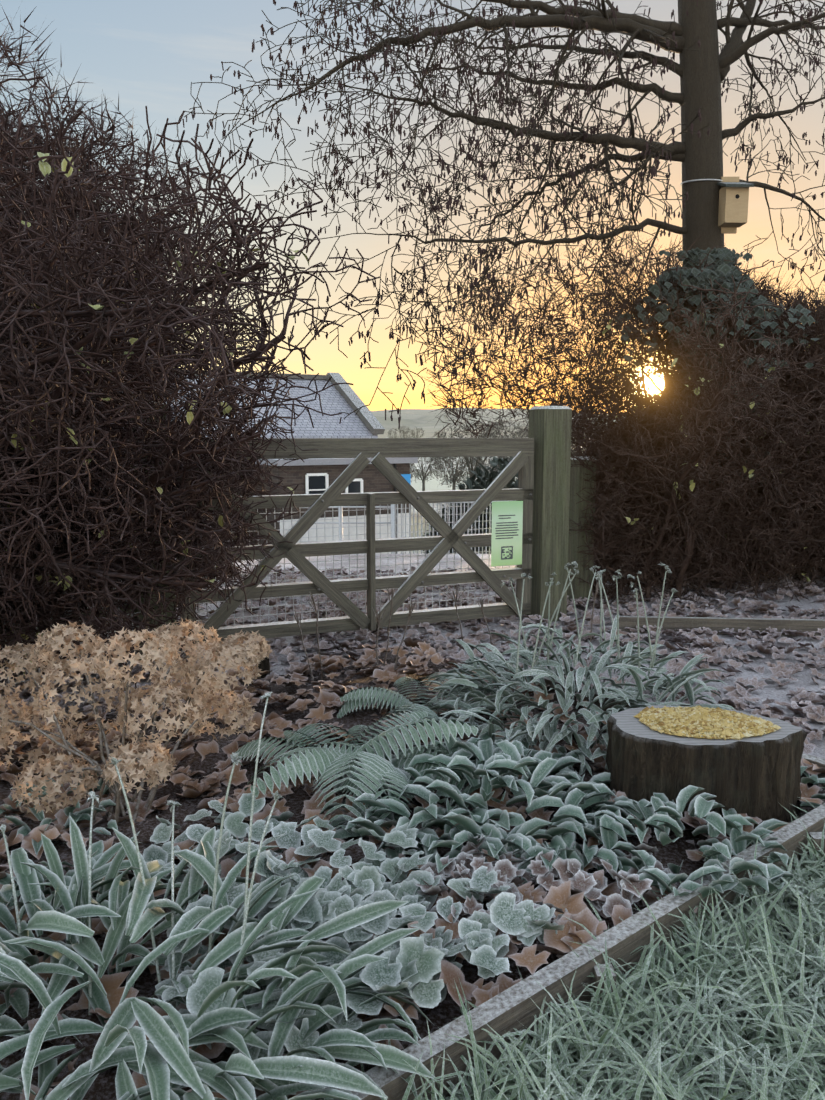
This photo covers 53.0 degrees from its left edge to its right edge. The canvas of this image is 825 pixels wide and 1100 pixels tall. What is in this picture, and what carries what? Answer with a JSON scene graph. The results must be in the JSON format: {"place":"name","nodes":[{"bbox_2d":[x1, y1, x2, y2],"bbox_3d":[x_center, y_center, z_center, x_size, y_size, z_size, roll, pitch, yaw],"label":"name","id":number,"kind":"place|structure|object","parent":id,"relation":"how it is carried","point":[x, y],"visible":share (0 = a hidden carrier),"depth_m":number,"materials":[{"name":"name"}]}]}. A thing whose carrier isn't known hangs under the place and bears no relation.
{"place":"outdoors","nodes":[
{"label":"outdoors","id":0,"kind":"place"},
{"bbox_2d":[0,408,824,1079],"bbox_3d":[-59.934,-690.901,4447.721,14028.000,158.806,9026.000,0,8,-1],"label":"ground","id":1,"kind":"structure","parent":0,"point":[428,424],"depth_m":5.66,"materials":[{"name":"soil"}]},
{"bbox_2d":[0,76,380,738],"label":"hawthorn hedge","id":2,"kind":"object","parent":1,"relation":"on","point":[58,330],"visible":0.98,"depth_m":2.86,"materials":[{"name":"brown plant"}]},
{"bbox_2d":[0,7,274,685],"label":"hedge twiglets","id":3,"kind":"object","parent":2,"relation":"attached to","point":[102,139],"visible":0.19,"depth_m":4.07,"materials":[{"name":"brown plant"}]},
{"bbox_2d":[2,152,824,676],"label":"leaves","id":4,"kind":"object","parent":2,"relation":"attached to","point":[46,168],"visible":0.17,"depth_m":3.20,"materials":[{"name":"green plant"}]},
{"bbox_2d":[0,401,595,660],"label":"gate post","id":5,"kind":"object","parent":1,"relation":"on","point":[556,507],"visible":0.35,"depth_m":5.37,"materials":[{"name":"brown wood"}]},
{"bbox_2d":[3,481,139,689],"bbox_3d":[-2.077,0.222,3.635,0.006,1.000,2.201,6,10,37],"label":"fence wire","id":6,"kind":"object","parent":5,"relation":"attached to","point":[78,624],"depth_m":4.13,"materials":[{"name":"grey metal"}]},
{"bbox_2d":[173,438,533,645],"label":"field gate","id":7,"kind":"structure","parent":5,"relation":"attached to","point":[379,451],"depth_m":4.98,"materials":[{"name":"brown wood"}]},
{"bbox_2d":[491,501,522,565],"bbox_3d":[0.608,-0.106,5.304,0.225,0.415,0.002,-3,9,-22],"label":"gate sign","id":8,"kind":"object","parent":7,"relation":"attached to","point":[506,534],"visible":1,"depth_m":5.30,"materials":[{"name":"plastic"}]},
{"bbox_2d":[211,460,409,544],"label":"school house walls","id":9,"kind":"structure","parent":1,"relation":"on","point":[370,477],"depth_m":19.19,"materials":[{"name":"brown brick"}]},
{"bbox_2d":[122,375,377,438],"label":"roof","id":10,"kind":"structure","parent":9,"relation":"on","point":[334,401],"depth_m":21.52,"materials":[{"name":"grey tile"}]},
{"bbox_2d":[175,370,384,433],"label":"verge","id":11,"kind":"structure","parent":10,"relation":"on","point":[370,421],"depth_m":22.43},
{"bbox_2d":[209,476,359,539],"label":"window","id":12,"kind":"structure","parent":9,"relation":"in","point":[316,482],"depth_m":19.02,"materials":[{"name":"white"}]},
{"bbox_2d":[245,457,417,465],"bbox_3d":[-1.985,-2.183,20.081,3.640,0.140,2.140,-5,9,-30],"label":"gutter","id":13,"kind":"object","parent":9,"relation":"attached to","point":[327,461],"depth_m":18.93,"materials":[{"name":"grey plastic"}]},
{"bbox_2d":[280,513,408,553],"bbox_3d":[-1.512,0.494,19.655,2.979,2.603,1.720,0,8,-1],"label":"white schoolhouse render","id":14,"kind":"object","parent":9,"relation":"attached to","point":[326,531],"visible":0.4,"depth_m":19.52,"materials":[{"name":"white paint"}]},
{"bbox_2d":[394,463,396,553],"bbox_3d":[-0.420,-0.210,20.171,0.069,3.853,0.080,0,8,-1],"label":"downpipe","id":15,"kind":"object","parent":9,"relation":"attached to","point":[395,467],"depth_m":20.03,"materials":[{"name":"white plastic"}]},
{"bbox_2d":[401,474,410,484],"bbox_3d":[-0.186,-1.548,20.159,0.277,0.600,0.160,0,8,-1],"label":"blue sign","id":16,"kind":"object","parent":9,"relation":"attached to","point":[407,477],"visible":0.2,"depth_m":20.17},
{"bbox_2d":[299,500,515,553],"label":"yard gate and railings","id":17,"kind":"structure","parent":1,"relation":"on","point":[341,522],"depth_m":13.59,"materials":[{"name":"white metal"}]},
{"bbox_2d":[0,565,824,856],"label":"fallen leaves","id":18,"kind":"object","parent":1,"relation":"on","point":[802,697],"visible":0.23,"depth_m":4.88,"materials":[{"name":"brown plant"}]},
{"bbox_2d":[0,649,824,1099],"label":"bed soil","id":19,"kind":"structure","parent":1,"relation":"on","point":[440,1015],"depth_m":2.41,"materials":[{"name":"brown soil"}]},
{"bbox_2d":[0,618,271,825],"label":"dried hydrangea heads","id":20,"kind":"object","parent":19,"relation":"on","point":[229,648],"visible":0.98,"depth_m":2.53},
{"bbox_2d":[256,656,269,677],"bbox_3d":[-0.738,0.564,4.093,0.068,0.196,0.067,0,8,-1],"label":"bed peg","id":21,"kind":"object","parent":19,"relation":"on","point":[263,665],"visible":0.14,"depth_m":4.07,"materials":[{"name":"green wood"}]},
{"bbox_2d":[0,561,677,1099],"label":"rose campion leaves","id":22,"kind":"object","parent":19,"relation":"on","point":[166,1061],"visible":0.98,"depth_m":1.57,"materials":[{"name":"green plant"}]},
{"bbox_2d":[143,792,563,1099],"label":"ground cover plant","id":23,"kind":"object","parent":19,"relation":"on","point":[410,967],"visible":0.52,"depth_m":1.85,"materials":[{"name":"green plant"}]},
{"bbox_2d":[232,672,480,835],"bbox_3d":[-0.025,0.664,3.022,0.896,0.292,1.487,5,9,31],"label":"fern","id":24,"kind":"object","parent":19,"relation":"on","point":[341,762],"visible":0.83,"depth_m":2.68,"materials":[{"name":"green plant"}]},
{"bbox_2d":[0,637,824,1099],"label":"fallen leaves","id":25,"kind":"object","parent":19,"relation":"on","point":[330,703],"visible":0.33,"depth_m":2.48,"materials":[{"name":"brown plant"}]},
{"bbox_2d":[0,730,824,909],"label":"lambs ear","id":26,"kind":"object","parent":19,"relation":"on","point":[607,824],"visible":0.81,"depth_m":2.32},
{"bbox_2d":[293,580,600,680],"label":"dry plant stems","id":27,"kind":"object","parent":19,"relation":"on","point":[454,599],"visible":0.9,"depth_m":4.01,"materials":[{"name":"brown plant"}]},
{"bbox_2d":[413,834,676,927],"bbox_3d":[0.336,0.827,2.064,0.677,0.108,0.429,0,8,-1],"label":"heuchera","id":28,"kind":"object","parent":19,"relation":"on","point":[505,868],"visible":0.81,"depth_m":2.07,"materials":[{"name":"purple plant"}]},
{"bbox_2d":[417,615,734,776],"bbox_3d":[0.624,0.546,3.261,1.218,0.528,1.241,0,8,-1],"label":"strappy-leaved plant","id":29,"kind":"object","parent":19,"relation":"on","point":[665,685],"visible":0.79,"depth_m":3.15,"materials":[{"name":"green plant"}]},
{"bbox_2d":[606,705,806,837],"bbox_3d":[0.916,0.685,2.599,0.656,0.371,0.418,0,8,-1],"label":"log stump","id":30,"kind":"object","parent":19,"relation":"on","point":[739,762],"visible":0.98,"depth_m":2.46,"materials":[{"name":"brown wood"}]},
{"bbox_2d":[422,456,517,553],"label":"yard shrubs","id":31,"kind":"object","parent":1,"relation":"on","point":[482,482],"visible":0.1,"depth_m":15.79,"materials":[{"name":"green plant"}]},
{"bbox_2d":[387,414,603,490],"bbox_3d":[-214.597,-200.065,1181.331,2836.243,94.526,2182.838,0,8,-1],"label":"distant trees","id":32,"kind":"object","parent":1,"relation":"on","point":[470,462],"visible":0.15,"depth_m":136.55,"materials":[{"name":"plant"}]},
{"bbox_2d":[177,0,824,587],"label":"alder tree limbs","id":33,"kind":"object","parent":1,"relation":"on","point":[693,42],"visible":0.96,"depth_m":6.10,"materials":[{"name":"brown plant"}]},
{"bbox_2d":[680,179,722,185],"bbox_3d":[2.240,-2.836,6.389,0.328,0.052,0.328,0,8,-1],"label":"strap","id":34,"kind":"object","parent":33,"relation":"attached to","point":[701,180],"visible":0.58,"depth_m":6.25,"materials":[{"name":"silver metal"}]},
{"bbox_2d":[613,247,824,486],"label":"ivy leaves","id":35,"kind":"object","parent":33,"relation":"attached to","point":[728,270],"visible":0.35,"depth_m":5.91,"materials":[{"name":"green plant"}]},
{"bbox_2d":[717,177,753,233],"bbox_3d":[2.417,-2.621,6.223,0.210,0.410,0.225,0,8,-1],"label":"bird box","id":36,"kind":"object","parent":33,"relation":"attached to","point":[733,203],"visible":0.92,"depth_m":6.17,"materials":[{"name":"wood"}]},
{"bbox_2d":[286,787,824,1099],"bbox_3d":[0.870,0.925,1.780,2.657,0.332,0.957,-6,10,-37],"label":"lawn grass","id":37,"kind":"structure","parent":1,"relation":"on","point":[756,1052],"depth_m":1.63,"materials":[{"name":"green plant"}]},
{"bbox_2d":[319,616,824,1099],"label":"bed edging boards","id":38,"kind":"object","parent":1,"relation":"on","point":[506,1010],"visible":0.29,"depth_m":1.79,"materials":[{"name":"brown wood"}]},
{"bbox_2d":[528,232,824,607],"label":"hawthorn hedge","id":39,"kind":"object","parent":1,"relation":"on","point":[669,395],"visible":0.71,"depth_m":5.85,"materials":[{"name":"brown plant"}]},
{"bbox_2d":[414,216,824,601],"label":"hedge twiglets","id":40,"kind":"object","parent":39,"relation":"attached to","point":[584,405],"visible":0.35,"depth_m":6.03,"materials":[{"name":"brown plant"}]},
{"bbox_2d":[0,0,824,412],"label":"sky","id":41,"kind":"structure","parent":0,"point":[141,53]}
]}

